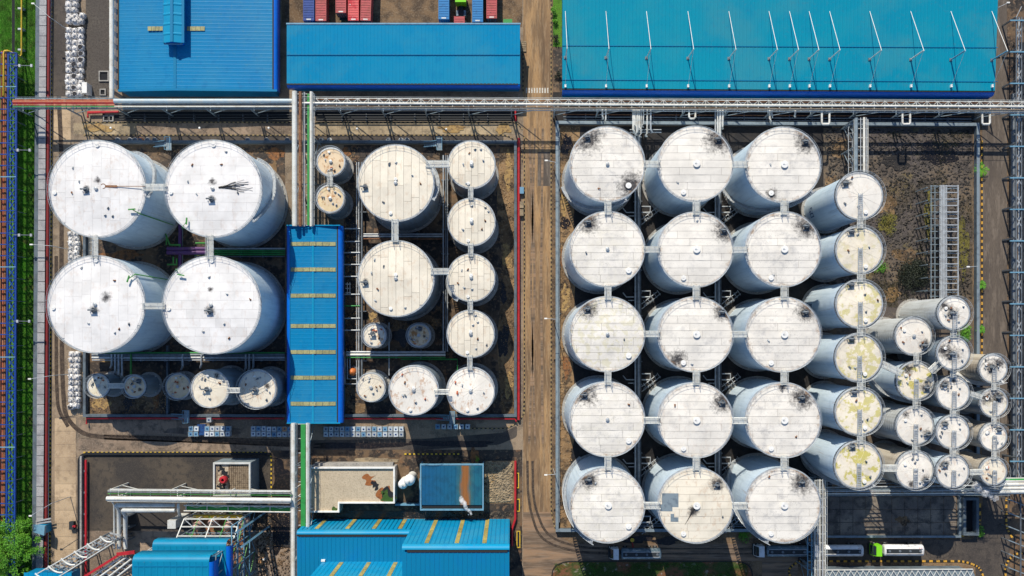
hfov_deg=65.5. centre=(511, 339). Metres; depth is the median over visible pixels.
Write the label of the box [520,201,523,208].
crate
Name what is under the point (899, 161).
oil stain
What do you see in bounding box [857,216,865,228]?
gangway
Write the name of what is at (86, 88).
cabin
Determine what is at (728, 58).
roof mast
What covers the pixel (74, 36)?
bulk bag
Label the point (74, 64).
bulk bag
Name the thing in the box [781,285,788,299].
gangway
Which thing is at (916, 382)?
storage tank
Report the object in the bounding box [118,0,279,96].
warehouse
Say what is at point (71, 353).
bulk bag
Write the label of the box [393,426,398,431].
liquid tote
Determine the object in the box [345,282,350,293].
valve skid
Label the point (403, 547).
plant building
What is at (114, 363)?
drop pipe
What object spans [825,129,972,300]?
field clods
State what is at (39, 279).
perimeter channel
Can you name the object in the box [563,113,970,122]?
pipe run
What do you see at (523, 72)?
kerb
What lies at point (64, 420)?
tyre track
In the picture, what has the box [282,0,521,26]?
container yard
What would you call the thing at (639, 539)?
oil stain
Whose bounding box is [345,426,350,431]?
liquid tote
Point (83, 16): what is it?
bulk bag
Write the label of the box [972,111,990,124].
pipe loop
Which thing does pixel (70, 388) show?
bulk bag
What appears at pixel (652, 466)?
branch piping
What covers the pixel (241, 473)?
tiled roof basin
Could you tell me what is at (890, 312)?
scrub field
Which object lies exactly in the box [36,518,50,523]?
footbridge
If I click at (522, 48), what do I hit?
pallet
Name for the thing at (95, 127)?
soil patch
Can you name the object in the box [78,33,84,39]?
bulk bag
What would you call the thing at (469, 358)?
gangway
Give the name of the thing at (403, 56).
warehouse
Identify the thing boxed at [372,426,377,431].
liquid tote
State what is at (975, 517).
sump pit
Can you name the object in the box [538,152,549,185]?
road patch
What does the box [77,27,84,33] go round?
bulk bag
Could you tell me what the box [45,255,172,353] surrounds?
storage tank
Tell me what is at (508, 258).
soil patch
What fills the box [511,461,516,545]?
red pipe
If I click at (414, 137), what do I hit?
lane trench
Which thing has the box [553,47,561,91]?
verge soil
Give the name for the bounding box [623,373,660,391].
branch piping
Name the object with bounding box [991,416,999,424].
gangway
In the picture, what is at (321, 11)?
shipping container
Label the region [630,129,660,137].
pipe run
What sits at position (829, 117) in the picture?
pipe loop
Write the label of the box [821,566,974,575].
trussed roof
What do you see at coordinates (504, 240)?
sandy edge
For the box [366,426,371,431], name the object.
liquid tote
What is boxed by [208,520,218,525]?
round vessel
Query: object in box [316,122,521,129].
kerb
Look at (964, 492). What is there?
pipe rack
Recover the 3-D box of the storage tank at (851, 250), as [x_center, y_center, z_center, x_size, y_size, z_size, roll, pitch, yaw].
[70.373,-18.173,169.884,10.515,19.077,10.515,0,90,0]
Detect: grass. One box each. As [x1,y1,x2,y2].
[555,563,746,575]
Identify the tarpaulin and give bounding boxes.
[197,424,206,434]
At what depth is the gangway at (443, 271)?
164.88 m
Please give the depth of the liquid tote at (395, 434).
178.16 m
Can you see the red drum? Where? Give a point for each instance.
(223, 479)
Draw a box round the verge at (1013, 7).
[1007,0,1023,575]
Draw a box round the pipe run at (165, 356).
[91,352,284,361]
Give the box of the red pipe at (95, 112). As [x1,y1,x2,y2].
[87,111,118,117]
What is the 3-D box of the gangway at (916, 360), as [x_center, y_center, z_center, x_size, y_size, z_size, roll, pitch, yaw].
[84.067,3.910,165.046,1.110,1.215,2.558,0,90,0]
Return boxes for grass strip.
[0,0,35,574]
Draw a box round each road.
[54,0,66,95]
[523,0,550,511]
[523,512,797,575]
[553,0,561,46]
[762,561,797,575]
[798,491,1009,575]
[982,0,1006,491]
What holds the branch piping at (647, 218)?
attached to the pipe run at (637, 384)
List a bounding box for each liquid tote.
[206,417,212,422]
[214,431,219,436]
[220,431,225,436]
[225,431,231,436]
[226,426,231,430]
[251,431,255,436]
[256,431,261,436]
[266,426,271,431]
[272,426,276,431]
[277,426,282,431]
[282,426,287,431]
[323,426,328,431]
[329,426,334,431]
[334,426,339,431]
[339,426,344,431]
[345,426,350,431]
[350,426,355,431]
[361,426,366,431]
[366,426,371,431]
[366,431,371,436]
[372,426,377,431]
[377,426,382,431]
[382,426,387,431]
[388,426,393,431]
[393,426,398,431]
[393,431,398,436]
[399,426,403,431]
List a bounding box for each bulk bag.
[64,79,71,84]
[65,1,72,6]
[65,6,72,13]
[65,33,72,39]
[65,51,72,56]
[65,62,71,67]
[65,68,71,73]
[65,74,71,79]
[65,84,71,90]
[65,91,72,97]
[66,27,71,33]
[66,39,71,44]
[66,44,71,50]
[67,14,74,21]
[67,240,74,245]
[67,254,73,260]
[67,374,74,379]
[68,351,74,356]
[68,357,74,362]
[68,368,74,373]
[68,380,74,385]
[68,386,75,390]
[68,391,74,396]
[68,397,74,402]
[70,61,77,67]
[70,67,77,73]
[71,7,78,13]
[71,17,80,25]
[71,32,77,39]
[71,50,77,56]
[71,73,76,78]
[71,79,77,84]
[71,85,76,90]
[72,1,79,7]
[72,40,77,45]
[72,45,78,51]
[72,91,78,97]
[72,250,79,255]
[73,236,80,240]
[73,246,80,250]
[73,351,81,356]
[73,363,81,368]
[73,368,80,373]
[73,385,81,391]
[74,241,80,245]
[74,357,81,362]
[74,374,81,379]
[74,380,81,385]
[74,391,81,396]
[74,397,81,402]
[74,402,81,408]
[76,73,83,79]
[76,84,81,89]
[76,90,83,96]
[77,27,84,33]
[77,39,84,44]
[77,44,84,50]
[77,51,84,56]
[77,57,84,63]
[77,62,84,67]
[78,12,86,19]
[78,18,85,24]
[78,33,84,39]
[78,68,84,73]
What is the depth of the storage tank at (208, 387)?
166.76 m
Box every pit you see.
[99,71,108,81]
[99,89,105,95]
[103,115,108,121]
[108,115,113,121]
[961,496,978,535]
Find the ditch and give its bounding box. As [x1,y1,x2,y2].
[12,0,14,51]
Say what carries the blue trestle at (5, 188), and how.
on the grass strip
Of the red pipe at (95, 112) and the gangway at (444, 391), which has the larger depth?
the red pipe at (95, 112)
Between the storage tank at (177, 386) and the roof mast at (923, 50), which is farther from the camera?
the storage tank at (177, 386)
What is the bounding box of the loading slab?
[828,496,956,534]
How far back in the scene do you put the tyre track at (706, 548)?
179.40 m
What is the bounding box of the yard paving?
[49,0,522,575]
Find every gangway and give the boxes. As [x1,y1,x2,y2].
[84,550,134,575]
[89,235,97,258]
[106,383,124,387]
[141,184,166,190]
[143,303,164,309]
[207,235,213,258]
[225,388,239,392]
[327,171,332,186]
[391,218,398,241]
[425,160,449,167]
[430,268,448,274]
[434,389,449,394]
[467,355,472,370]
[468,186,472,199]
[468,243,472,256]
[468,299,472,312]
[605,199,610,214]
[605,285,610,299]
[605,370,610,384]
[605,455,610,470]
[643,160,660,167]
[643,246,660,252]
[643,331,659,336]
[643,417,660,423]
[643,502,660,508]
[693,199,699,214]
[693,285,699,299]
[693,370,699,384]
[693,455,699,470]
[732,161,748,167]
[732,247,748,252]
[732,331,748,337]
[732,417,747,423]
[732,502,748,509]
[781,199,788,214]
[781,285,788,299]
[781,370,788,384]
[781,455,788,470]
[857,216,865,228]
[857,271,865,282]
[857,325,865,335]
[857,379,865,390]
[857,433,865,444]
[881,361,905,376]
[882,465,898,471]
[912,443,919,453]
[913,398,920,408]
[914,352,920,364]
[928,357,947,373]
[950,328,959,337]
[950,369,958,377]
[950,408,958,416]
[950,447,958,457]
[970,391,984,399]
[970,469,985,474]
[991,381,999,390]
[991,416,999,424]
[991,449,999,459]
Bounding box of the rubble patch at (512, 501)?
[485,461,513,502]
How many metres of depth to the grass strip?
179.42 m
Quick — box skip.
[503,19,511,22]
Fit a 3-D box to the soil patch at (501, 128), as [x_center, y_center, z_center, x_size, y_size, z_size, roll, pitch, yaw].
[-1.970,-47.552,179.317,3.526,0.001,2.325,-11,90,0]
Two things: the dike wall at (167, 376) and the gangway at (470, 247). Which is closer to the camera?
the gangway at (470, 247)
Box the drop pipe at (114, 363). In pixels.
[113,354,115,373]
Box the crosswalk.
[526,88,547,92]
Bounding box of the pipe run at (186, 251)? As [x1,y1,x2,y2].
[166,247,209,254]
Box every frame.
[344,323,389,384]
[1000,495,1023,575]
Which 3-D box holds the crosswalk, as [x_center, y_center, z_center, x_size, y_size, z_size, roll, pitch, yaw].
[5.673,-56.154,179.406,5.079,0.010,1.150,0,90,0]
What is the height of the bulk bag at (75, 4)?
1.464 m
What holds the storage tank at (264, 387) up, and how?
on the compound floor at (157, 256)
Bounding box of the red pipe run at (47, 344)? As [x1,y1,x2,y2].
[43,0,51,567]
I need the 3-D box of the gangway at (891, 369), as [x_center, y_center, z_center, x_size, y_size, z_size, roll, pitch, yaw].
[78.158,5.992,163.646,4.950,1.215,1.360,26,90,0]
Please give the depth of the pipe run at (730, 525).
178.51 m
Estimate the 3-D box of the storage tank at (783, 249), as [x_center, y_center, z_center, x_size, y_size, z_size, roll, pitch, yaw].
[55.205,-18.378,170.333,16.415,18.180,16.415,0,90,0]
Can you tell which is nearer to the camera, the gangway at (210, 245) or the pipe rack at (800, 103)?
the gangway at (210, 245)
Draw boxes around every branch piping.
[623,206,660,223]
[623,290,660,308]
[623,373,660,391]
[623,457,659,474]
[642,516,658,533]
[703,206,740,223]
[703,290,740,307]
[703,373,740,391]
[703,456,740,474]
[722,517,738,533]
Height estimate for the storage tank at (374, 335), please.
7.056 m
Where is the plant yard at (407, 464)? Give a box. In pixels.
[271,450,521,575]
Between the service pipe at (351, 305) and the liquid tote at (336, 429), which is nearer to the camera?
the service pipe at (351, 305)
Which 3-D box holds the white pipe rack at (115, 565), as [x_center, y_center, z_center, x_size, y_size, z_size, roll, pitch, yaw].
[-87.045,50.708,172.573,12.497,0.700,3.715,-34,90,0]
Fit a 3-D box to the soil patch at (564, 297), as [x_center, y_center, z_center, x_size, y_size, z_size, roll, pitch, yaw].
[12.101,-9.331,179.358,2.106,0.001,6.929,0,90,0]
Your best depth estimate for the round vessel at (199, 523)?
172.19 m
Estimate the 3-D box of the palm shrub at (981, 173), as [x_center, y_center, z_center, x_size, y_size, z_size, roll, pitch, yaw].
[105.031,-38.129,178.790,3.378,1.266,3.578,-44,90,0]
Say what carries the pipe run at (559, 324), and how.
on the compound edge soil at (575, 134)
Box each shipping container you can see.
[303,0,315,22]
[315,0,328,22]
[336,0,347,17]
[348,0,360,22]
[360,0,372,22]
[438,0,449,22]
[454,16,464,22]
[472,0,482,22]
[486,0,496,22]
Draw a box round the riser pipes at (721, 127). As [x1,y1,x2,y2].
[717,110,723,134]
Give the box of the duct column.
[167,503,188,528]
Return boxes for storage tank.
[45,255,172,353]
[46,140,177,249]
[83,371,125,398]
[120,372,162,398]
[161,256,286,353]
[162,371,194,400]
[163,139,287,247]
[190,365,245,407]
[236,366,286,409]
[314,145,353,184]
[314,182,352,219]
[356,370,389,402]
[357,144,442,232]
[357,240,442,320]
[361,322,391,348]
[388,361,445,414]
[406,322,434,348]
[446,253,497,305]
[446,310,497,358]
[446,363,497,415]
[447,198,498,253]
[448,140,498,199]
[561,126,644,215]
[562,211,644,293]
[562,296,644,371]
[562,375,644,456]
[562,454,644,543]
[641,125,733,216]
[641,453,733,543]
[642,211,733,294]
[642,376,733,457]
[643,296,733,371]
[722,126,821,217]
[723,453,821,544]
[725,211,821,293]
[725,376,821,457]
[727,296,821,372]
[799,429,884,490]
[801,170,885,233]
[802,279,885,330]
[804,332,885,382]
[806,381,885,436]
[810,224,885,281]
[866,316,935,355]
[866,358,937,403]
[871,400,936,446]
[873,440,936,490]
[896,295,973,330]
[897,335,973,370]
[906,445,972,489]
[909,375,973,410]
[927,412,972,449]
[949,353,1010,385]
[956,384,1011,417]
[956,448,1010,488]
[962,416,1010,451]
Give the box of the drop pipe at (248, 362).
[247,354,249,370]
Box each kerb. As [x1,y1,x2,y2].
[49,0,51,565]
[82,122,291,122]
[83,135,289,135]
[83,452,271,496]
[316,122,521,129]
[316,135,522,161]
[404,453,461,454]
[464,401,523,428]
[523,51,523,93]
[524,137,524,413]
[551,0,556,532]
[551,561,752,575]
[788,560,983,575]
[961,503,980,536]
[981,141,982,387]
[1004,552,1023,575]
[1005,495,1012,537]
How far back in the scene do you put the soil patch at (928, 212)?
179.34 m
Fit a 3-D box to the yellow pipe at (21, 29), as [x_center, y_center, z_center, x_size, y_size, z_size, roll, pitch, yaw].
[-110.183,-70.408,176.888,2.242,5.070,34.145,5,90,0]
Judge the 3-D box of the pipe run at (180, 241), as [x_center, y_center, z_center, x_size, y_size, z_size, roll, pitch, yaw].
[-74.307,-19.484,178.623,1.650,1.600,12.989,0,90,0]
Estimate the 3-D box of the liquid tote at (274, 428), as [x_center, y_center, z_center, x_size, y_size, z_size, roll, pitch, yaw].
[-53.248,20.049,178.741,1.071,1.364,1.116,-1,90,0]
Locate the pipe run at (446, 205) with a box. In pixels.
[441,155,448,351]
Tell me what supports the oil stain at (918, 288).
on the scrub field
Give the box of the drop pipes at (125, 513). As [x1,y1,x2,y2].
[112,502,175,548]
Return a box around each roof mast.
[564,11,567,87]
[604,15,609,87]
[645,11,650,87]
[686,14,693,87]
[727,13,735,87]
[768,12,777,87]
[788,11,798,87]
[808,12,818,87]
[828,11,839,87]
[868,13,881,87]
[909,11,924,87]
[949,12,965,87]
[990,12,1007,87]
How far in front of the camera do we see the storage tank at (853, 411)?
161.38 m
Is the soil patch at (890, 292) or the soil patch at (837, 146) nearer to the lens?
the soil patch at (890, 292)
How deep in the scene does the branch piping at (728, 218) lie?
178.30 m
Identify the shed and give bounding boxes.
[287,225,344,423]
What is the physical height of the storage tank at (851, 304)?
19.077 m
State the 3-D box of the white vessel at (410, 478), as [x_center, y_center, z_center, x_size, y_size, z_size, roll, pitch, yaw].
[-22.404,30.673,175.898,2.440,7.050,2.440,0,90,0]
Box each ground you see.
[43,0,982,575]
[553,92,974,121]
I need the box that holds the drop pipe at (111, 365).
[110,354,112,368]
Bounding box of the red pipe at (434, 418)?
[345,418,516,421]
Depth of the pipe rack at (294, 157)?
171.83 m
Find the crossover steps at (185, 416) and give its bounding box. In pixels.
[178,410,188,422]
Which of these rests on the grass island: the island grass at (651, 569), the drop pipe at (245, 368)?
the island grass at (651, 569)
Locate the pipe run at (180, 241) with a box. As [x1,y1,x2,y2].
[178,223,182,267]
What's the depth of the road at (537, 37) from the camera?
179.41 m
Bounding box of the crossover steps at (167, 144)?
[154,136,170,149]
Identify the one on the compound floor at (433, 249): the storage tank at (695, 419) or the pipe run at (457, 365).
the pipe run at (457, 365)
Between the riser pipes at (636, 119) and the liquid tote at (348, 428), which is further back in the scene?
the liquid tote at (348, 428)
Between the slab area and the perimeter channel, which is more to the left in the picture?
the perimeter channel
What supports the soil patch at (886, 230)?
on the scrub field
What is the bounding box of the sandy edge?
[497,147,513,412]
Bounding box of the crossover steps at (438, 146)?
[424,136,441,149]
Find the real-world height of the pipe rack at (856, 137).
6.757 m
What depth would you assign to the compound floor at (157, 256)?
179.41 m
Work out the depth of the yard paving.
179.42 m
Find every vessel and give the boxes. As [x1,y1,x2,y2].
[192,520,203,529]
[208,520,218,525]
[224,520,234,529]
[239,517,249,526]
[348,365,357,377]
[398,476,407,488]
[404,471,416,485]
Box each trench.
[94,136,291,139]
[102,112,291,120]
[316,112,516,120]
[316,136,502,139]
[517,473,518,487]
[517,499,519,511]
[517,531,519,547]
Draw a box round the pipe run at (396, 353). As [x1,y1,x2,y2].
[346,349,445,358]
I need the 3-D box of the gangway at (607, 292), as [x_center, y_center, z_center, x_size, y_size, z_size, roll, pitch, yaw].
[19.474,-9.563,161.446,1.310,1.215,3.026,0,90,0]
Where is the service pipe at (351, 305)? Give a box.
[344,305,359,306]
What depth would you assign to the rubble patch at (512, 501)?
179.41 m
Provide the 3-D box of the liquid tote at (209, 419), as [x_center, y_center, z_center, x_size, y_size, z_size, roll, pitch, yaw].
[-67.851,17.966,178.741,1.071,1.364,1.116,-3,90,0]
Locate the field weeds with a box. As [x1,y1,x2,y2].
[870,131,972,307]
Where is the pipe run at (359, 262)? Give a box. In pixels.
[356,162,367,383]
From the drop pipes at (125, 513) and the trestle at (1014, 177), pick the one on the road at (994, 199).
the trestle at (1014, 177)
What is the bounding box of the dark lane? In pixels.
[300,426,516,449]
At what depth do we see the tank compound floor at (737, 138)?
179.41 m
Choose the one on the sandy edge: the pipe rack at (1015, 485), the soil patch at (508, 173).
the soil patch at (508, 173)
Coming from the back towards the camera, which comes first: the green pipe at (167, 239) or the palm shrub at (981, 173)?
the palm shrub at (981, 173)
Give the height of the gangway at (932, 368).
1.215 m
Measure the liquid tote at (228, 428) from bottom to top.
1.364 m
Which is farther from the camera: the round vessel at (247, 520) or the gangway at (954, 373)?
the round vessel at (247, 520)
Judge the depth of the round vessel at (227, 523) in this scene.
172.09 m
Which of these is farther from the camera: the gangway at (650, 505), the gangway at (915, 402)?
the gangway at (915, 402)
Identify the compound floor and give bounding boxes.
[88,145,284,413]
[344,145,513,413]
[570,126,831,526]
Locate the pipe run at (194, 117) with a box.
[119,114,291,121]
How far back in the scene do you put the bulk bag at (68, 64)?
178.44 m
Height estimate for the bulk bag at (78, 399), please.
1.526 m
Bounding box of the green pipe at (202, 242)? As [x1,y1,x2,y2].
[195,237,208,243]
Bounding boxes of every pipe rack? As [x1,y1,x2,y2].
[12,97,130,116]
[92,556,131,575]
[106,482,300,502]
[113,99,298,116]
[184,499,300,512]
[290,423,314,575]
[292,91,321,225]
[297,96,1023,120]
[796,479,813,575]
[800,473,826,575]
[816,479,997,488]
[821,482,1009,495]
[840,124,852,172]
[843,117,867,172]
[976,473,1023,493]
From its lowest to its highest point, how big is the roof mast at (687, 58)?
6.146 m
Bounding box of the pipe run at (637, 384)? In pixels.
[633,110,641,485]
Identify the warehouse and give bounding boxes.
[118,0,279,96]
[286,23,520,90]
[562,0,997,100]
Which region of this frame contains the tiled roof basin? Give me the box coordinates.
[213,458,258,495]
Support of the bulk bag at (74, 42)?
on the yard paving
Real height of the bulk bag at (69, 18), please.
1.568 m
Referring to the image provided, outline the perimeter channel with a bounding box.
[32,0,46,569]
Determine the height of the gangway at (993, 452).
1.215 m
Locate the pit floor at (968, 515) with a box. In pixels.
[966,500,971,530]
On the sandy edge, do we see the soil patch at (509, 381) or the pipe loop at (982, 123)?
the soil patch at (509, 381)
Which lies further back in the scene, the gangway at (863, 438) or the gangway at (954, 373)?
the gangway at (954, 373)
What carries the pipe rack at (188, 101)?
on the rack trench at (116, 116)
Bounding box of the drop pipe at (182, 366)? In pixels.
[180,354,183,369]
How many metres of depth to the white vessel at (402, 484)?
174.55 m
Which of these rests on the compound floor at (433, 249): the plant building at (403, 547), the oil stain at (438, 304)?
the oil stain at (438, 304)
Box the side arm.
[13,64,32,66]
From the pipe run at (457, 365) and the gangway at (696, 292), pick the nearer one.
the gangway at (696, 292)
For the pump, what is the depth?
178.52 m
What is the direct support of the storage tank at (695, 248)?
on the tank compound floor at (737, 138)
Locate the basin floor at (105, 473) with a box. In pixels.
[84,455,270,530]
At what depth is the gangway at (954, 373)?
164.08 m
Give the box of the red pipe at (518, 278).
[517,138,519,419]
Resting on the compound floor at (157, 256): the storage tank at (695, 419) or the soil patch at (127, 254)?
the soil patch at (127, 254)
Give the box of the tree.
[0,512,45,575]
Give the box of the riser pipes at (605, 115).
[602,109,606,122]
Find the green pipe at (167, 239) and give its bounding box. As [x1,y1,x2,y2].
[165,234,180,246]
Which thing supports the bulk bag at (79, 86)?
on the yard paving
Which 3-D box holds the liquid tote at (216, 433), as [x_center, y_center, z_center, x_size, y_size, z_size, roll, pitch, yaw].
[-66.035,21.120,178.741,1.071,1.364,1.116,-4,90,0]
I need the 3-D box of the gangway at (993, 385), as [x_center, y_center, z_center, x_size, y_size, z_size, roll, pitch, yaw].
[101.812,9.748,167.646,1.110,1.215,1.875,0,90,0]
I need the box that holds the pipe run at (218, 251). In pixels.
[194,248,284,257]
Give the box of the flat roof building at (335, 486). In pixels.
[310,462,396,511]
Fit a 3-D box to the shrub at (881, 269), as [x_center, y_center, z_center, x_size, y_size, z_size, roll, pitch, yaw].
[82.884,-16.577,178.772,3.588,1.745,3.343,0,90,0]
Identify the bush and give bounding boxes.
[878,212,897,236]
[896,257,929,293]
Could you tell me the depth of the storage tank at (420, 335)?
173.40 m
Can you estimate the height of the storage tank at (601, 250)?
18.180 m
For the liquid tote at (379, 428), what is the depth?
178.16 m
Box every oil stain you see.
[123,396,134,411]
[179,361,191,365]
[270,484,289,554]
[273,458,289,496]
[313,443,410,448]
[331,511,399,518]
[346,215,355,232]
[346,510,459,517]
[353,158,360,182]
[392,329,406,347]
[408,441,493,446]
[431,293,441,310]
[438,396,446,405]
[497,324,508,356]
[500,282,506,304]
[560,217,570,229]
[561,134,572,154]
[621,535,652,542]
[651,536,678,544]
[881,155,909,170]
[905,264,920,290]
[921,140,958,164]
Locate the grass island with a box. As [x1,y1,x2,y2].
[552,562,751,575]
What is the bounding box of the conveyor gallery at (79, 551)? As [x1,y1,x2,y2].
[35,529,131,575]
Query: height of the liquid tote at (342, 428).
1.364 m
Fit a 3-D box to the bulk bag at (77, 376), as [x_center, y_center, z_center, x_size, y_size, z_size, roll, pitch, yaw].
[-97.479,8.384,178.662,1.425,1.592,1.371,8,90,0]
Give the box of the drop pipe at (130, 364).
[130,354,131,374]
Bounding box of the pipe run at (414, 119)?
[317,114,511,121]
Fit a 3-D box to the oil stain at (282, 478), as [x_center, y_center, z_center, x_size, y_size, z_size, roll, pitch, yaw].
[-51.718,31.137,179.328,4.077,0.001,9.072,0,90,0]
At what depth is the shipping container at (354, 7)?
175.64 m
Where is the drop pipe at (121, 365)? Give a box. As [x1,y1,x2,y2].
[120,354,122,377]
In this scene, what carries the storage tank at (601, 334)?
on the tank compound floor at (737, 138)
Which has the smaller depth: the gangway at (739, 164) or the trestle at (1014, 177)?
the gangway at (739, 164)
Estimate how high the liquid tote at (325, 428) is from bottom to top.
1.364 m
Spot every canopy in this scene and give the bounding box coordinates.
[24,568,79,575]
[420,461,483,510]
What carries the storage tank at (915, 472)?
on the scrub field
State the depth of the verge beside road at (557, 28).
179.40 m
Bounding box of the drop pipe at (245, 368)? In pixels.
[244,354,246,371]
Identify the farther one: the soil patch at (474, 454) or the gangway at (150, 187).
the soil patch at (474, 454)
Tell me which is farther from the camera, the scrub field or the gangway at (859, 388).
the scrub field
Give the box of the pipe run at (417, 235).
[363,233,442,240]
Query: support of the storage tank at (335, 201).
on the yard paving
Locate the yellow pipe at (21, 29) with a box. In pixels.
[2,0,25,96]
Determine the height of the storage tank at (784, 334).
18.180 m
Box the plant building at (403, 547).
[297,519,509,575]
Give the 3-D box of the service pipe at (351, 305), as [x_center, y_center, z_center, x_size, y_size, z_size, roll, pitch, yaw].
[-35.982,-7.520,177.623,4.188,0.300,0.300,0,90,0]
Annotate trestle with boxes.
[0,51,26,575]
[1002,6,1023,477]
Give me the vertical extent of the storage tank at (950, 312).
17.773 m
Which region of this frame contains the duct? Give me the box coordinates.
[109,0,125,99]
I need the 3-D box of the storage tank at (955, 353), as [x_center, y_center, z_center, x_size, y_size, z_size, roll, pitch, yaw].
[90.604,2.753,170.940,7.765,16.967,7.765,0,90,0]
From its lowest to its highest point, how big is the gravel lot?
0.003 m
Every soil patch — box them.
[83,123,114,131]
[91,398,111,408]
[98,249,143,260]
[135,399,154,411]
[153,395,158,410]
[164,428,239,434]
[266,147,284,160]
[269,161,276,172]
[342,147,350,155]
[348,403,368,412]
[354,457,397,462]
[368,312,376,321]
[437,125,464,132]
[470,447,479,462]
[496,124,511,133]
[497,474,511,494]
[502,242,511,267]
[504,149,512,191]
[504,371,513,398]
[560,192,567,216]
[561,283,569,313]
[561,433,568,453]
[563,356,571,379]
[825,175,836,185]
[831,138,850,158]
[877,196,896,213]
[878,214,896,233]
[883,287,900,302]
[891,248,921,264]
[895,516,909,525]
[924,190,929,239]
[959,215,969,280]
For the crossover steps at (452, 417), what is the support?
on the dike wall at (85, 354)
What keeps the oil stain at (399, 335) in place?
on the compound floor at (433, 249)
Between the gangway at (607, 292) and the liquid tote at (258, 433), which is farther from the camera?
the liquid tote at (258, 433)
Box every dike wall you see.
[77,452,270,567]
[80,456,83,575]
[83,140,516,416]
[166,346,169,413]
[395,478,419,505]
[556,121,979,531]
[824,496,960,537]
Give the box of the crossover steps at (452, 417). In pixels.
[436,411,454,423]
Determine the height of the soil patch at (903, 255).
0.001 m
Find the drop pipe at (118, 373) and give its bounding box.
[117,354,119,375]
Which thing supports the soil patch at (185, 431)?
on the yard paving
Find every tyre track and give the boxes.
[54,256,69,426]
[57,96,289,445]
[104,434,289,440]
[105,438,289,446]
[526,461,607,554]
[528,128,535,443]
[531,461,607,549]
[540,128,543,443]
[661,548,751,548]
[661,553,765,554]
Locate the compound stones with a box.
[88,128,572,520]
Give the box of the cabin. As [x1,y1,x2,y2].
[82,82,91,95]
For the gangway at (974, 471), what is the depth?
166.58 m
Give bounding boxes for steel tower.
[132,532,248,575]
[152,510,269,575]
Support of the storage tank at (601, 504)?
on the tank compound floor at (737, 138)
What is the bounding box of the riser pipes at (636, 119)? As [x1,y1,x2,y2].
[632,110,652,136]
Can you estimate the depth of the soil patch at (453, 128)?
179.32 m
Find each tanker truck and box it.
[608,546,660,560]
[752,543,806,557]
[806,543,863,557]
[868,542,923,556]
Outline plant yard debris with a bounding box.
[255,511,512,575]
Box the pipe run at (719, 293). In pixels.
[713,110,722,476]
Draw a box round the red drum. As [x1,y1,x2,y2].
[219,476,227,483]
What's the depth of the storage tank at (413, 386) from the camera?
166.73 m
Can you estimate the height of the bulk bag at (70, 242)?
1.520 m
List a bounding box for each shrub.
[550,6,556,15]
[552,34,557,42]
[738,532,750,544]
[874,261,888,272]
[957,324,971,340]
[974,161,989,175]
[976,325,984,333]
[979,525,984,536]
[980,280,985,288]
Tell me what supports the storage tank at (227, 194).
on the compound floor at (157, 256)
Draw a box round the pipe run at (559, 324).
[559,128,559,521]
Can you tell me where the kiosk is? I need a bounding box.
[33,523,51,535]
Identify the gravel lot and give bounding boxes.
[86,0,108,96]
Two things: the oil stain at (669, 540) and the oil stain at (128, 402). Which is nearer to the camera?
the oil stain at (669, 540)
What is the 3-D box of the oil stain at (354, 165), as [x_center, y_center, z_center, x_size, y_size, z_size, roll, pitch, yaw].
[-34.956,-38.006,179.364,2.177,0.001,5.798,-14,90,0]
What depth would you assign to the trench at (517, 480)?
179.30 m
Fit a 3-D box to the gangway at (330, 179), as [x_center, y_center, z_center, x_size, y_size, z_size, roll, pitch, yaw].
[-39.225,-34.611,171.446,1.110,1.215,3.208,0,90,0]
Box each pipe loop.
[688,110,695,119]
[818,112,830,124]
[896,111,910,124]
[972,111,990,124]
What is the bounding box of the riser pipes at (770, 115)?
[769,110,795,122]
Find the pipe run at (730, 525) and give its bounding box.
[574,522,747,528]
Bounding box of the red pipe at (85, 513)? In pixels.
[84,460,86,574]
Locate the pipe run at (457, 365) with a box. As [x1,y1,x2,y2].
[401,358,458,369]
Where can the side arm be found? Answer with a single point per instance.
(20, 65)
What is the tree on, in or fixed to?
on the grass strip
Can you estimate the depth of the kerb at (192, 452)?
179.28 m
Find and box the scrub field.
[823,128,972,477]
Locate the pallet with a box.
[520,41,525,50]
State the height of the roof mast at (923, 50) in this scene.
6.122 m
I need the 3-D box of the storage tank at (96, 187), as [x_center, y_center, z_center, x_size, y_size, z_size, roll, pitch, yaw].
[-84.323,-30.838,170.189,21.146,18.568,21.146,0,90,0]
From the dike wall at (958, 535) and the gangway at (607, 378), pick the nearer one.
the gangway at (607, 378)
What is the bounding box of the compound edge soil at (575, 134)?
[559,126,579,526]
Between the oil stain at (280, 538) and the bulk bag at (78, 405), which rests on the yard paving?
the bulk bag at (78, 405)
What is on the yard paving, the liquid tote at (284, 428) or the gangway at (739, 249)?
the liquid tote at (284, 428)
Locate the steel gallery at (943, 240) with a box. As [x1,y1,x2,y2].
[915,185,958,298]
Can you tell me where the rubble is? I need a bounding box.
[484,461,513,502]
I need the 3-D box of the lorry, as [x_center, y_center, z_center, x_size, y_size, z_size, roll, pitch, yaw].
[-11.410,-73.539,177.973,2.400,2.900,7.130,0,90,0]
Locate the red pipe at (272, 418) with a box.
[86,417,283,423]
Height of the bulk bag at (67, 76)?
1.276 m
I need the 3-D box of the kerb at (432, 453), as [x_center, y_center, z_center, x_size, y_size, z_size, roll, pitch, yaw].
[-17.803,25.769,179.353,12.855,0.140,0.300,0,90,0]
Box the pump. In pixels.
[69,521,76,529]
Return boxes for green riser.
[126,274,168,281]
[128,208,172,224]
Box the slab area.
[88,531,289,575]
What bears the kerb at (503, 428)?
on the yard paving

